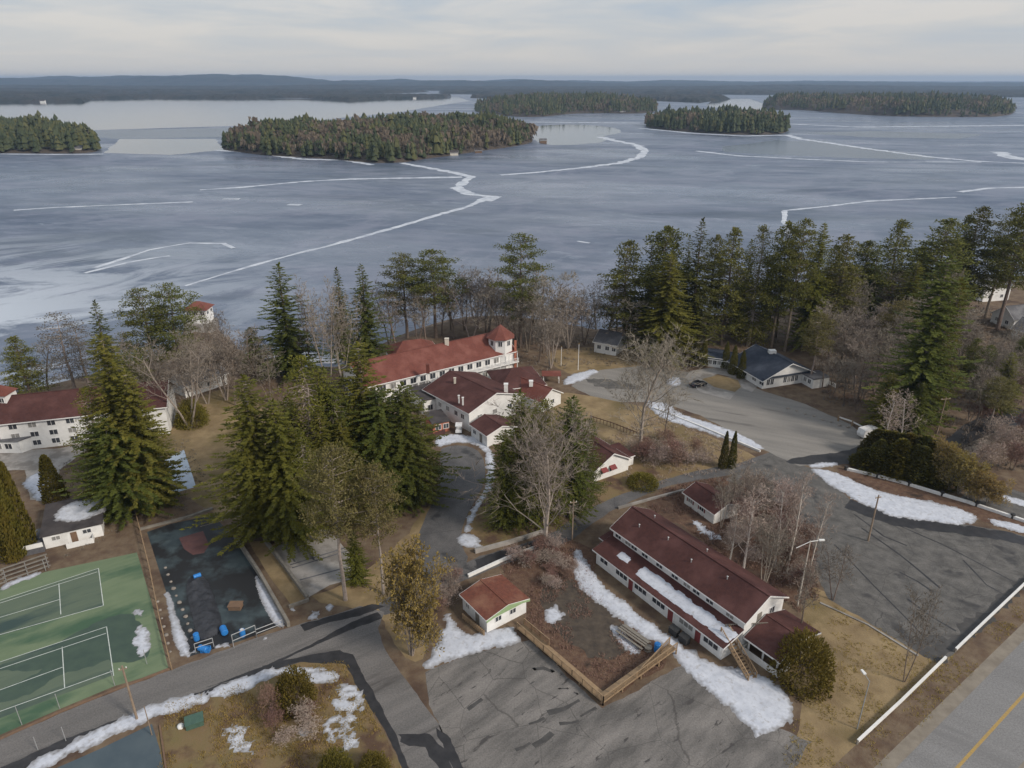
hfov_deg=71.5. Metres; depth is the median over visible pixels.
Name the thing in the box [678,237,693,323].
spruce tree
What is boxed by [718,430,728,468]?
cedar tree
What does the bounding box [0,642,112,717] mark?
court surface
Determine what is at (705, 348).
cedar tree
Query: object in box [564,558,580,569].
shrub
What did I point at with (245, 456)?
spruce tree
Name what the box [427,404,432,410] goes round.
window
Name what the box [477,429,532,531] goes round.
spruce tree
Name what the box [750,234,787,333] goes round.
spruce tree
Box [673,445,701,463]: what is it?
shrub
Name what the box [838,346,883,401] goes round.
bare tree
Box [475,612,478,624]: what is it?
door
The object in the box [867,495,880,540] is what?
utility pole
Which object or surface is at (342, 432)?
spruce tree
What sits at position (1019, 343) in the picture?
spruce tree
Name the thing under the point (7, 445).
window
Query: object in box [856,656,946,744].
guard rail
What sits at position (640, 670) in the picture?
wooden fence
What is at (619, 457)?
cottage
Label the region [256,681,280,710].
shrub
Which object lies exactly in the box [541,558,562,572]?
shrub
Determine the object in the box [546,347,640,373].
lawn
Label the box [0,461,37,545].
cedar tree
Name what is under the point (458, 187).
ice ridge
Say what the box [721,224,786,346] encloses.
spruce tree
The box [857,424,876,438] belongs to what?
camper trailer
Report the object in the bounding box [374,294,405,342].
bare tree
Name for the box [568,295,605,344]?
bare tree
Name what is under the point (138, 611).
snow
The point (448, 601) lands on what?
shrub
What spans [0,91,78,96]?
hills
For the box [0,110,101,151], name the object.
woods
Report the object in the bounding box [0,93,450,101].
hills
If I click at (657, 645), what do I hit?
barrel
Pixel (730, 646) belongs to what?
wooden stair
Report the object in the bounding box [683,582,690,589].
window
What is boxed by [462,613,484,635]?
plank fence
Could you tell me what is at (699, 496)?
cabin
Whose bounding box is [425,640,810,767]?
parking lot
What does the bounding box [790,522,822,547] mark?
shrub
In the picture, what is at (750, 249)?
spruce tree
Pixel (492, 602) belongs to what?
shed
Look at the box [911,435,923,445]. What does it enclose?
cedar tree
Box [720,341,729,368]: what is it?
cedar tree
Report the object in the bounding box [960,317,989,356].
bare tree
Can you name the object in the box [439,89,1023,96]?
hills
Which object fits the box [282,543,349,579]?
court lines
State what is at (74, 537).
door
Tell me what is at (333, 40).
sky
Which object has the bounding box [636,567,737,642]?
snow
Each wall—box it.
[233,534,289,627]
[263,539,308,598]
[467,545,538,576]
[474,529,542,553]
[617,489,684,508]
[654,407,760,451]
[844,465,1023,521]
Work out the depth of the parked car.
182.89 m
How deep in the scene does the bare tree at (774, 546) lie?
106.81 m
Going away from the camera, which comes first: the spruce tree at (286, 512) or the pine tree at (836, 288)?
the spruce tree at (286, 512)
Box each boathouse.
[69,145,82,149]
[449,150,458,155]
[474,148,481,152]
[539,138,546,142]
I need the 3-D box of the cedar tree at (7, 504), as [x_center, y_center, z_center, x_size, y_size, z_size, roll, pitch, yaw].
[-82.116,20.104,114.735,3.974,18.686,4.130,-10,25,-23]
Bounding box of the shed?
[459,574,529,631]
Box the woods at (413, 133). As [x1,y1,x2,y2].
[221,108,538,160]
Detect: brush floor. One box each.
[57,444,205,516]
[503,540,665,693]
[646,478,813,603]
[807,307,1023,436]
[838,468,1023,533]
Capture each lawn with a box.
[157,662,399,767]
[158,389,265,519]
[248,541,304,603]
[312,504,430,661]
[468,507,526,546]
[523,393,754,473]
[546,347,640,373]
[593,464,682,500]
[703,375,740,391]
[775,587,977,767]
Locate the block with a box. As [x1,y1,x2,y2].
[177,723,183,729]
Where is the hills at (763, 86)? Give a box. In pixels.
[0,84,1023,90]
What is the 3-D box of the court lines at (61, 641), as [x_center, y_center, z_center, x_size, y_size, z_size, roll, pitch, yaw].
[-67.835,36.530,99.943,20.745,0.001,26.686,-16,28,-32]
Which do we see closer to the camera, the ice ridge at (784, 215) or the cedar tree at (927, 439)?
the cedar tree at (927, 439)
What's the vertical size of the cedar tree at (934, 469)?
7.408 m
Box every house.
[22,495,104,556]
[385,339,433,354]
[593,329,627,355]
[972,278,1012,301]
[990,304,1023,328]
[1010,316,1023,338]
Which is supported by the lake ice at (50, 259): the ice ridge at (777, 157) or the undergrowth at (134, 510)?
the ice ridge at (777, 157)
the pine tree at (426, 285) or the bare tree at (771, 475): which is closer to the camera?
the bare tree at (771, 475)
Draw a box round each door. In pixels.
[70,531,78,541]
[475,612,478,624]
[628,579,632,590]
[667,609,672,621]
[694,629,700,643]
[756,612,761,622]
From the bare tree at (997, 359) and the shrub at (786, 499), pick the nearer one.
the shrub at (786, 499)
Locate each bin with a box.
[668,623,680,637]
[678,631,690,645]
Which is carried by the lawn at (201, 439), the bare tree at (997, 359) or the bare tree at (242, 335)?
the bare tree at (242, 335)
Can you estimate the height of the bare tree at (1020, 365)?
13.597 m
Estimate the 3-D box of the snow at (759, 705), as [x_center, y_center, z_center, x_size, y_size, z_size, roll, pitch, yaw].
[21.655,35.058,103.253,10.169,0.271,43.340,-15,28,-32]
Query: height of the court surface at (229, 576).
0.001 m
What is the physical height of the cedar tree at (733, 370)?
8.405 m
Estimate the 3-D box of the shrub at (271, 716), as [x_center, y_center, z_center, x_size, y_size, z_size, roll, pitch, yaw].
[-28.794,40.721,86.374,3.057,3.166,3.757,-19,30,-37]
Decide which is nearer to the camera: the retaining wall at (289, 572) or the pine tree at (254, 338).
the retaining wall at (289, 572)
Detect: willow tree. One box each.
[364,533,454,657]
[930,434,964,481]
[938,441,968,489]
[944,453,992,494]
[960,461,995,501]
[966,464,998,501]
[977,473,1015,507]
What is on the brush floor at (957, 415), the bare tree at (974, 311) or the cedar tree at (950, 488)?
the bare tree at (974, 311)
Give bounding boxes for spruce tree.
[50,417,180,530]
[60,386,116,520]
[71,332,188,513]
[85,300,137,386]
[110,369,200,521]
[141,419,175,509]
[179,374,303,555]
[235,262,339,383]
[240,362,264,375]
[241,398,335,562]
[264,355,366,532]
[275,396,310,500]
[279,429,330,538]
[297,409,358,529]
[304,366,370,528]
[307,389,380,517]
[324,267,358,364]
[328,341,430,493]
[330,263,400,376]
[331,375,368,490]
[331,419,365,525]
[335,386,429,519]
[336,530,376,587]
[363,381,471,526]
[413,401,443,508]
[470,388,562,534]
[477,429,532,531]
[513,398,580,539]
[521,399,553,499]
[550,395,599,526]
[574,417,611,512]
[611,245,658,349]
[622,252,714,369]
[674,217,722,355]
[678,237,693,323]
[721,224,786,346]
[724,239,760,331]
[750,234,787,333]
[780,220,834,355]
[840,245,887,333]
[857,372,911,430]
[859,252,985,436]
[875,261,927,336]
[884,339,944,414]
[896,381,931,435]
[925,278,968,433]
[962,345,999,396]
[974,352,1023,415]
[1011,337,1023,392]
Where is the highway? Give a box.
[896,640,1023,767]
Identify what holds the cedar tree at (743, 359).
on the ground at (112, 543)
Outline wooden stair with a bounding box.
[720,622,767,680]
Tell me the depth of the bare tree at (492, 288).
217.73 m
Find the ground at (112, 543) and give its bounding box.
[0,81,1023,767]
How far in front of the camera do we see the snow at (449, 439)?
151.75 m
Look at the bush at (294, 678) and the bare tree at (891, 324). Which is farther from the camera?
the bare tree at (891, 324)
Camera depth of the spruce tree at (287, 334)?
182.28 m
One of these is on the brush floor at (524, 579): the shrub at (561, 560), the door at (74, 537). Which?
the shrub at (561, 560)
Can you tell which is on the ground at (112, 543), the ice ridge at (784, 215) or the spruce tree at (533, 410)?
the spruce tree at (533, 410)
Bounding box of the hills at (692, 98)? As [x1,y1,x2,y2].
[470,93,729,102]
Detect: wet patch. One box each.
[0,674,254,767]
[205,612,381,687]
[263,650,408,767]
[300,604,383,630]
[398,733,451,767]
[436,728,461,767]
[475,543,539,567]
[586,378,640,389]
[786,446,859,464]
[845,499,1023,544]
[903,578,1023,663]
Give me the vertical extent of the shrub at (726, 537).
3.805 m
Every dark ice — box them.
[93,127,232,138]
[722,140,934,159]
[808,131,981,138]
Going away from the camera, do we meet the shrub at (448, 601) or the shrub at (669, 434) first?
the shrub at (448, 601)
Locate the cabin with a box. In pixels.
[682,481,736,523]
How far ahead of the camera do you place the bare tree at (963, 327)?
189.31 m
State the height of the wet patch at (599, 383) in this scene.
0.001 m
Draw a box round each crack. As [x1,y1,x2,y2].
[467,698,482,710]
[515,742,530,751]
[529,717,544,724]
[532,666,554,672]
[532,731,554,747]
[546,699,579,714]
[559,720,579,724]
[580,707,596,716]
[834,544,921,634]
[854,514,906,545]
[862,528,939,587]
[899,572,933,592]
[900,526,1013,581]
[907,599,955,630]
[963,560,1000,592]
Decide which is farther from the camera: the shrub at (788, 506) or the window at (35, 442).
the window at (35, 442)
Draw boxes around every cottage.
[168,363,228,397]
[556,430,634,480]
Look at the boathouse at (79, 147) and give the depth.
820.73 m
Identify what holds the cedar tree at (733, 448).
on the ground at (112, 543)
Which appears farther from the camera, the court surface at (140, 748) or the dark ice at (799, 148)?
the dark ice at (799, 148)
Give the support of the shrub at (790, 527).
on the brush floor at (685, 521)
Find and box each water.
[0,97,468,129]
[104,139,223,154]
[533,125,620,144]
[706,99,792,109]
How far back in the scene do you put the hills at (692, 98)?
2864.97 m
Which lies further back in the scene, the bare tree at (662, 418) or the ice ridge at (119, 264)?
the ice ridge at (119, 264)
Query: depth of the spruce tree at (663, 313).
192.90 m
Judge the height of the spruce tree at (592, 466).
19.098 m
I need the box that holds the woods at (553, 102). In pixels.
[474,91,658,114]
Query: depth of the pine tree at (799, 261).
195.20 m
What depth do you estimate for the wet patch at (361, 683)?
94.58 m
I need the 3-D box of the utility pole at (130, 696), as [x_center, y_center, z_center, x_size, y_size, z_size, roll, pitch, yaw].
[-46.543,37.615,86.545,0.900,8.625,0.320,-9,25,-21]
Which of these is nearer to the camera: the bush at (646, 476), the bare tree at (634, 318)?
the bush at (646, 476)
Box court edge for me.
[0,667,170,739]
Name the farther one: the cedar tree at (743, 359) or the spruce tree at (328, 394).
the cedar tree at (743, 359)
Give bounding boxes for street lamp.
[796,539,824,605]
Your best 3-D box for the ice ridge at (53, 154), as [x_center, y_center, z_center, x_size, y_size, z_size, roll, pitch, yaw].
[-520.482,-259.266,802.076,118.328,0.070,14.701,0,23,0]
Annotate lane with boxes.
[379,453,767,614]
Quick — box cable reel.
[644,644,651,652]
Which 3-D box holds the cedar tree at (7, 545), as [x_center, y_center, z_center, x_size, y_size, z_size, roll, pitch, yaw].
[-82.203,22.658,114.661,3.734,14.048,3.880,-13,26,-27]
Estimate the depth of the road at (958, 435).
160.64 m
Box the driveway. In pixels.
[416,445,484,581]
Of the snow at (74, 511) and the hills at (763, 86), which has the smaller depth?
the snow at (74, 511)
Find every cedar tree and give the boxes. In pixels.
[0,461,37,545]
[0,479,29,558]
[0,503,24,563]
[37,454,70,503]
[690,337,700,366]
[699,336,707,366]
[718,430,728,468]
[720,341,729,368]
[727,345,738,374]
[727,431,737,468]
[736,350,746,378]
[847,447,876,471]
[850,449,892,475]
[856,428,890,451]
[860,439,890,473]
[863,429,894,447]
[870,446,897,476]
[873,444,909,479]
[877,438,919,482]
[881,430,899,444]
[888,432,909,444]
[893,451,919,481]
[898,432,916,457]
[898,444,926,484]
[900,445,935,488]
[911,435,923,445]
[912,457,946,488]
[914,435,936,452]
[920,451,947,489]
[921,438,942,472]
[927,464,959,492]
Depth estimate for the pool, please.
143.22 m
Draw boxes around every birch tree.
[720,499,752,559]
[727,484,781,568]
[764,476,802,565]
[784,471,818,569]
[803,490,842,561]
[876,387,906,430]
[883,388,925,432]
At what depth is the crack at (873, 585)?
112.36 m
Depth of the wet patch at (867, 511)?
126.17 m
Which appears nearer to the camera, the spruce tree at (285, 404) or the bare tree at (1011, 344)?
the spruce tree at (285, 404)
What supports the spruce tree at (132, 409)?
on the ground at (112, 543)
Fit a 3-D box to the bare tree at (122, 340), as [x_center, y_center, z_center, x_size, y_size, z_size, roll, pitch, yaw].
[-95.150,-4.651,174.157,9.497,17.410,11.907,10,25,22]
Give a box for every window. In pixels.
[4,443,12,448]
[7,424,17,429]
[10,433,19,437]
[27,422,36,427]
[29,431,39,436]
[32,439,41,445]
[46,420,55,425]
[49,429,58,434]
[51,437,60,442]
[51,535,60,540]
[65,418,74,423]
[67,427,76,432]
[82,528,91,533]
[390,382,396,388]
[410,377,416,383]
[420,375,425,381]
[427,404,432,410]
[430,372,435,378]
[443,423,448,428]
[458,365,463,370]
[467,363,472,369]
[476,361,481,367]
[493,357,498,363]
[495,614,501,622]
[509,607,515,614]
[600,557,607,566]
[615,569,627,581]
[634,583,646,596]
[652,597,664,610]
[679,617,693,632]
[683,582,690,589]
[692,588,699,596]
[703,636,718,651]
[705,598,713,605]
[725,612,733,620]
[769,605,774,612]
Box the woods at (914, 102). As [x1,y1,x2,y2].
[763,89,1016,115]
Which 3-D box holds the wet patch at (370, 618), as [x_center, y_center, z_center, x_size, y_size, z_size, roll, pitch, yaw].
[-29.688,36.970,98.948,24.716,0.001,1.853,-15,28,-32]
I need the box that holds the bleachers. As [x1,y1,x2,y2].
[0,553,50,582]
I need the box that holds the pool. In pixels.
[165,450,194,491]
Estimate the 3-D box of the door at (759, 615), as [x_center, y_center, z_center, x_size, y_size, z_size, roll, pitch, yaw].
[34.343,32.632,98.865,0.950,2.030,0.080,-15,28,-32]
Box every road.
[0,606,462,767]
[945,409,1023,446]
[961,487,1023,517]
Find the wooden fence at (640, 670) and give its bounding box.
[516,618,677,705]
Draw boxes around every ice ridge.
[13,154,94,154]
[14,201,192,210]
[83,255,168,272]
[92,243,234,267]
[184,196,494,285]
[202,176,461,189]
[217,150,373,164]
[401,163,499,200]
[500,137,648,174]
[559,122,616,122]
[640,128,784,135]
[698,151,865,161]
[781,211,789,234]
[783,197,954,210]
[785,135,1023,163]
[796,124,1023,126]
[957,187,1023,191]
[994,152,1023,159]
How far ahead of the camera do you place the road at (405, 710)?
93.10 m
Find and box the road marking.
[955,692,1023,767]
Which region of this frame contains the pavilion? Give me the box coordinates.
[182,301,217,333]
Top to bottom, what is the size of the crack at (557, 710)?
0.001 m
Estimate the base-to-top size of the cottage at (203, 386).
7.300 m
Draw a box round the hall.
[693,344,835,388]
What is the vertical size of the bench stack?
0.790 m
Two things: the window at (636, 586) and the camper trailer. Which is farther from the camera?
the camper trailer
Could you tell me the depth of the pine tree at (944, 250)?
213.62 m
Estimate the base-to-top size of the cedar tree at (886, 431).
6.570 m
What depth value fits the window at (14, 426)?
149.79 m
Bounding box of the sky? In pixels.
[0,0,1023,80]
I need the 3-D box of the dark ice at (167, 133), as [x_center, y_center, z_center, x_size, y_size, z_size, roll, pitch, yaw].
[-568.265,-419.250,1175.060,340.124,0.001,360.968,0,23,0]
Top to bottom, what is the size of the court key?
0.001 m
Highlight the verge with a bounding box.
[831,592,1023,767]
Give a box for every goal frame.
[194,638,213,652]
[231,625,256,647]
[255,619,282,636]
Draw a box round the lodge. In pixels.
[341,324,562,446]
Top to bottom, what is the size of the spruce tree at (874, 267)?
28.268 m
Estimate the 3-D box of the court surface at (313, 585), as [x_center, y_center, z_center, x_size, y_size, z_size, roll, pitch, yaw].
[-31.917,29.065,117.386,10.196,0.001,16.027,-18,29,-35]
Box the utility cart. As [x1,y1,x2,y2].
[455,422,461,433]
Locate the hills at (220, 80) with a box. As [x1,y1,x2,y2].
[0,74,1023,85]
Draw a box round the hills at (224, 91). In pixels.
[0,88,427,93]
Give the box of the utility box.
[184,711,203,730]
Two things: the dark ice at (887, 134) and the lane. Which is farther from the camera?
the dark ice at (887, 134)
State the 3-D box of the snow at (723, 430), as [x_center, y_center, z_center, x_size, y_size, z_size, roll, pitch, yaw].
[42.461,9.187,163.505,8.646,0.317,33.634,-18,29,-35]
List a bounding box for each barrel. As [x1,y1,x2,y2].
[193,573,200,578]
[193,632,199,641]
[197,644,208,652]
[219,625,227,635]
[239,628,245,637]
[654,641,660,651]
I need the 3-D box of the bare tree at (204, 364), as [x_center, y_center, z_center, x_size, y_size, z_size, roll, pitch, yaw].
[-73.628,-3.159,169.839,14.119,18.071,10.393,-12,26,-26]
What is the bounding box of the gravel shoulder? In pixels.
[874,623,1023,767]
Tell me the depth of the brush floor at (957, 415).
181.30 m
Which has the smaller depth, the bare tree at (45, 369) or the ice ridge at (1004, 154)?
the bare tree at (45, 369)
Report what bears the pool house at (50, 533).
on the ground at (112, 543)
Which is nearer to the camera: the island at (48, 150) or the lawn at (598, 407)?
the lawn at (598, 407)
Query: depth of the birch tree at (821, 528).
112.14 m
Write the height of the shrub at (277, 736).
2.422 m
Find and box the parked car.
[689,380,706,387]
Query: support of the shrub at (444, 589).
on the ground at (112, 543)
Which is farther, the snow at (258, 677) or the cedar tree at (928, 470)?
the cedar tree at (928, 470)
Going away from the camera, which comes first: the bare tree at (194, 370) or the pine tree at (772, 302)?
the bare tree at (194, 370)
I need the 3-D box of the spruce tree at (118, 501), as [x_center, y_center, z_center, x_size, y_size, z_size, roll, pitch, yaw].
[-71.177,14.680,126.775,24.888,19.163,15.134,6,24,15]
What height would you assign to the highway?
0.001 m
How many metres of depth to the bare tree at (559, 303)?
204.74 m
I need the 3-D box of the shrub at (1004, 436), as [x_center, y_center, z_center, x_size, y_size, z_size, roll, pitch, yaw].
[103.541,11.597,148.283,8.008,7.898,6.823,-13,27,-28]
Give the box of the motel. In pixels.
[592,506,820,677]
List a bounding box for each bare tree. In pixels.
[27,334,60,390]
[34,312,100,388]
[97,330,154,370]
[114,328,232,427]
[139,342,180,393]
[157,340,225,410]
[174,333,231,403]
[177,315,202,366]
[190,327,246,399]
[193,308,229,351]
[194,317,215,366]
[210,319,268,396]
[216,337,249,404]
[233,342,282,399]
[293,284,325,377]
[296,274,350,383]
[315,286,365,379]
[358,279,408,344]
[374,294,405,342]
[387,286,441,338]
[407,291,440,339]
[422,567,447,609]
[432,287,455,334]
[435,276,458,329]
[435,280,460,337]
[436,288,498,336]
[438,557,462,599]
[441,270,481,329]
[446,395,600,547]
[451,265,500,328]
[461,278,509,332]
[468,287,529,331]
[473,268,508,331]
[482,274,515,324]
[491,279,535,331]
[493,285,540,347]
[497,292,548,352]
[510,266,582,351]
[513,272,548,344]
[524,281,581,340]
[530,290,561,361]
[530,306,578,368]
[539,283,605,348]
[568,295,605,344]
[576,278,639,333]
[595,287,650,339]
[597,279,631,329]
[603,320,711,442]
[657,387,683,435]
[712,471,741,527]
[719,463,750,502]
[735,462,758,516]
[743,505,802,582]
[744,470,783,519]
[755,466,785,520]
[766,293,791,337]
[769,523,809,566]
[793,555,821,622]
[806,286,864,337]
[811,297,845,371]
[813,534,860,600]
[815,293,852,333]
[815,342,834,387]
[820,352,860,397]
[824,270,873,339]
[827,309,865,375]
[828,312,857,371]
[829,307,882,359]
[830,340,867,383]
[832,357,859,403]
[835,297,891,360]
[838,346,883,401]
[839,325,888,381]
[844,289,876,347]
[844,335,870,390]
[844,366,881,411]
[849,314,915,374]
[850,274,886,320]
[854,342,906,394]
[858,351,884,397]
[866,300,898,355]
[866,322,907,388]
[872,273,916,304]
[873,276,898,327]
[876,277,923,322]
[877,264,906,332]
[878,311,920,345]
[882,305,914,364]
[886,309,921,370]
[891,288,919,319]
[895,583,948,681]
[905,296,933,351]
[946,270,964,295]
[947,318,977,352]
[948,308,984,360]
[949,316,997,367]
[949,328,995,368]
[954,370,1001,420]
[956,311,986,362]
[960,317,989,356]
[963,372,1016,424]
[970,353,1023,400]
[970,363,997,410]
[972,346,1022,379]
[979,335,1023,367]
[979,365,1001,415]
[986,336,1023,383]
[987,351,1023,386]
[998,320,1023,350]
[998,329,1023,351]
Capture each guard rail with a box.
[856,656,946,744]
[954,583,1023,652]
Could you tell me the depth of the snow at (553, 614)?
105.38 m
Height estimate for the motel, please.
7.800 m
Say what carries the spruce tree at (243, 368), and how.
on the ground at (112, 543)
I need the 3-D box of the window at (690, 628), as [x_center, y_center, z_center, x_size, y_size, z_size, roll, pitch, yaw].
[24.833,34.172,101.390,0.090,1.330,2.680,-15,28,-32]
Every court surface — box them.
[0,553,167,734]
[0,569,102,634]
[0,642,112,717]
[58,724,162,767]
[147,516,277,655]
[275,530,352,596]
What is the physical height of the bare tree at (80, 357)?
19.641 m
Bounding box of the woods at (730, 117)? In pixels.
[644,103,790,133]
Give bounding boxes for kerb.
[140,507,212,529]
[159,725,166,767]
[288,598,308,608]
[820,602,918,655]
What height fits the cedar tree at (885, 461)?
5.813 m
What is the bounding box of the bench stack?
[616,624,650,649]
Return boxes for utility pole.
[118,665,137,719]
[144,706,152,734]
[570,500,576,539]
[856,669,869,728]
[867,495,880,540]
[936,397,950,434]
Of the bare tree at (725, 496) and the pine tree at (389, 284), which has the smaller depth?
the bare tree at (725, 496)
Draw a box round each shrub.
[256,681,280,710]
[260,701,284,733]
[267,724,297,749]
[287,696,319,723]
[289,714,326,740]
[291,695,319,722]
[434,582,452,598]
[436,594,448,611]
[437,563,456,582]
[439,580,461,602]
[439,590,460,606]
[449,567,463,581]
[503,543,521,561]
[514,546,540,568]
[518,550,539,564]
[531,531,550,550]
[531,548,554,565]
[532,533,552,551]
[538,572,555,584]
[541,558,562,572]
[542,531,566,549]
[542,568,557,578]
[543,549,563,560]
[543,575,562,588]
[546,545,558,555]
[552,552,574,568]
[557,568,573,578]
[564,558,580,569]
[623,435,638,450]
[628,441,658,460]
[632,438,657,456]
[637,436,653,442]
[640,443,671,468]
[649,436,670,454]
[655,426,681,441]
[656,445,677,462]
[661,437,685,453]
[665,445,690,468]
[672,434,695,452]
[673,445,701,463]
[685,436,703,452]
[693,446,716,465]
[719,529,738,545]
[727,481,745,501]
[728,518,753,546]
[731,497,760,520]
[736,514,766,539]
[738,466,768,496]
[740,546,765,563]
[751,534,769,548]
[752,493,765,513]
[754,513,788,536]
[770,474,807,502]
[770,543,793,564]
[775,499,801,521]
[778,563,820,588]
[780,493,798,505]
[782,519,803,538]
[783,541,806,566]
[785,535,809,548]
[785,564,815,586]
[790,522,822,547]
[792,555,817,574]
[962,399,1002,423]
[967,438,1007,470]
[981,413,1019,444]
[986,423,1023,454]
[1000,440,1023,470]
[1009,409,1023,440]
[1012,368,1023,394]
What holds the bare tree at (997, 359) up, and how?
on the brush floor at (957, 415)
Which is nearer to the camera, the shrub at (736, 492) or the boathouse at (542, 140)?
the shrub at (736, 492)
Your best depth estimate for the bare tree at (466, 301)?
221.45 m
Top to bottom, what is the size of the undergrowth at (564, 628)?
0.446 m
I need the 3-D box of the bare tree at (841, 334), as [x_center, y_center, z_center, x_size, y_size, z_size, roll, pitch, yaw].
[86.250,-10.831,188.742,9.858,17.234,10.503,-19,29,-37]
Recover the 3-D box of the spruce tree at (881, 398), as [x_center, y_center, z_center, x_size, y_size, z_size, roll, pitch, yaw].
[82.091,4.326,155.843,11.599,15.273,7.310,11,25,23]
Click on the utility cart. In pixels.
(458, 426)
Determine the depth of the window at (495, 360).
187.24 m
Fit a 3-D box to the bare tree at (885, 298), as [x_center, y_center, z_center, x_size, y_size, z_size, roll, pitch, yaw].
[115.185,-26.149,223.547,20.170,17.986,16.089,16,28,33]
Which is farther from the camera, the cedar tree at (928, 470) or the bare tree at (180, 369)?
the bare tree at (180, 369)
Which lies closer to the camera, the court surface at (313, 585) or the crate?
the crate
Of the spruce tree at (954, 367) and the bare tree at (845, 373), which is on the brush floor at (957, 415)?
the bare tree at (845, 373)
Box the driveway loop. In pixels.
[685,367,756,399]
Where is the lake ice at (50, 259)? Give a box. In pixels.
[0,91,1023,390]
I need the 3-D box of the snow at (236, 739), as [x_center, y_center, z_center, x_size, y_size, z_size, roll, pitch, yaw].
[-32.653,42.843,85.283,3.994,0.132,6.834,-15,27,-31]
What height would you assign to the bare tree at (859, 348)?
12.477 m
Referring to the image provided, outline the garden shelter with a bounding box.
[542,371,560,379]
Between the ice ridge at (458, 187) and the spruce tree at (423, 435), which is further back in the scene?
the ice ridge at (458, 187)
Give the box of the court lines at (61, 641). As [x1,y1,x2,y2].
[0,568,113,710]
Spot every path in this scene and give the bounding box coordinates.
[0,443,85,499]
[963,430,1009,452]
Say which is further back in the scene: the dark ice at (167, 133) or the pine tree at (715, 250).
the dark ice at (167, 133)
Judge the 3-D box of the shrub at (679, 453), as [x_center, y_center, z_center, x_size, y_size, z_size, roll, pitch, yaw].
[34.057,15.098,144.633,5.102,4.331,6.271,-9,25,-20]
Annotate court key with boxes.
[179,531,208,554]
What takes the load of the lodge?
on the ground at (112, 543)
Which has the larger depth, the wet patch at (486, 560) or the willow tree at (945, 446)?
the willow tree at (945, 446)
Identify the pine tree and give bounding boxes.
[0,335,59,393]
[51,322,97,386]
[112,287,180,380]
[116,349,152,382]
[136,282,206,372]
[239,327,268,375]
[290,440,376,600]
[343,460,406,594]
[375,251,433,338]
[397,249,471,338]
[488,232,554,344]
[592,239,656,339]
[631,225,701,307]
[691,234,734,334]
[698,227,762,345]
[751,220,813,348]
[765,217,833,351]
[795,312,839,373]
[814,234,874,336]
[818,245,849,330]
[843,240,896,319]
[869,218,921,327]
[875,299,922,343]
[889,217,985,300]
[889,245,940,297]
[933,216,983,314]
[949,206,1004,320]
[950,338,985,380]
[972,211,1023,317]
[976,376,1021,429]
[979,202,1023,330]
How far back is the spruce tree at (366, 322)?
185.84 m
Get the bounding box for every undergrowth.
[51,439,215,557]
[245,310,833,397]
[500,539,663,682]
[603,414,755,483]
[644,474,819,611]
[784,603,1023,767]
[821,305,1023,469]
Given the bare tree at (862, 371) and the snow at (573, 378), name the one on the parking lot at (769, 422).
the snow at (573, 378)
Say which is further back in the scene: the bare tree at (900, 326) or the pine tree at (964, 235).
the pine tree at (964, 235)
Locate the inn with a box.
[0,380,176,452]
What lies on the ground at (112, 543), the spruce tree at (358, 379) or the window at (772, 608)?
the spruce tree at (358, 379)
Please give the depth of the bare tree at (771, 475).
125.63 m
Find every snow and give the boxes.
[0,571,41,589]
[22,473,44,500]
[27,692,209,767]
[53,498,110,522]
[132,625,150,656]
[133,609,143,615]
[163,592,189,655]
[180,650,194,656]
[206,666,326,698]
[215,643,229,648]
[222,724,254,754]
[255,576,284,627]
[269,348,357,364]
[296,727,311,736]
[305,670,339,683]
[308,611,319,619]
[322,683,364,751]
[325,604,333,610]
[422,613,520,668]
[434,434,495,532]
[456,533,481,547]
[544,604,565,623]
[563,369,598,384]
[572,549,793,737]
[610,625,640,653]
[617,552,630,562]
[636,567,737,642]
[643,401,763,448]
[667,377,680,385]
[693,520,720,539]
[809,462,837,467]
[811,468,976,524]
[967,487,1023,506]
[988,518,1023,532]
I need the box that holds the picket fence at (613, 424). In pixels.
[590,415,638,434]
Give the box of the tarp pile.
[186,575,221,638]
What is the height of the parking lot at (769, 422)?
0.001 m
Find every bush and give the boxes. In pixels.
[173,397,210,429]
[273,664,318,721]
[317,746,355,767]
[357,749,390,767]
[626,471,659,492]
[766,626,837,704]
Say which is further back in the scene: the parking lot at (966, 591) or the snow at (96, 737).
the parking lot at (966, 591)
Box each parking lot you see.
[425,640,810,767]
[572,366,868,465]
[727,452,1023,662]
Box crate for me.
[227,601,242,610]
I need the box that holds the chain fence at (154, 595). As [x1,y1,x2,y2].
[135,510,172,669]
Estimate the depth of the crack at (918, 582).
112.14 m
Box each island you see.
[0,144,97,152]
[223,139,531,162]
[476,104,653,116]
[646,124,786,134]
[762,102,1013,116]
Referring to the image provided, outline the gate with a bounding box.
[837,415,861,426]
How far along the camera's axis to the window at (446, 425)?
159.61 m
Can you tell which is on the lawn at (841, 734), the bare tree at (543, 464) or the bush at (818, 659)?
the bush at (818, 659)
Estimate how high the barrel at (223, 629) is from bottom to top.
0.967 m
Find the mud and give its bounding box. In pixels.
[540,577,630,659]
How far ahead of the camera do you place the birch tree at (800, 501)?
109.58 m

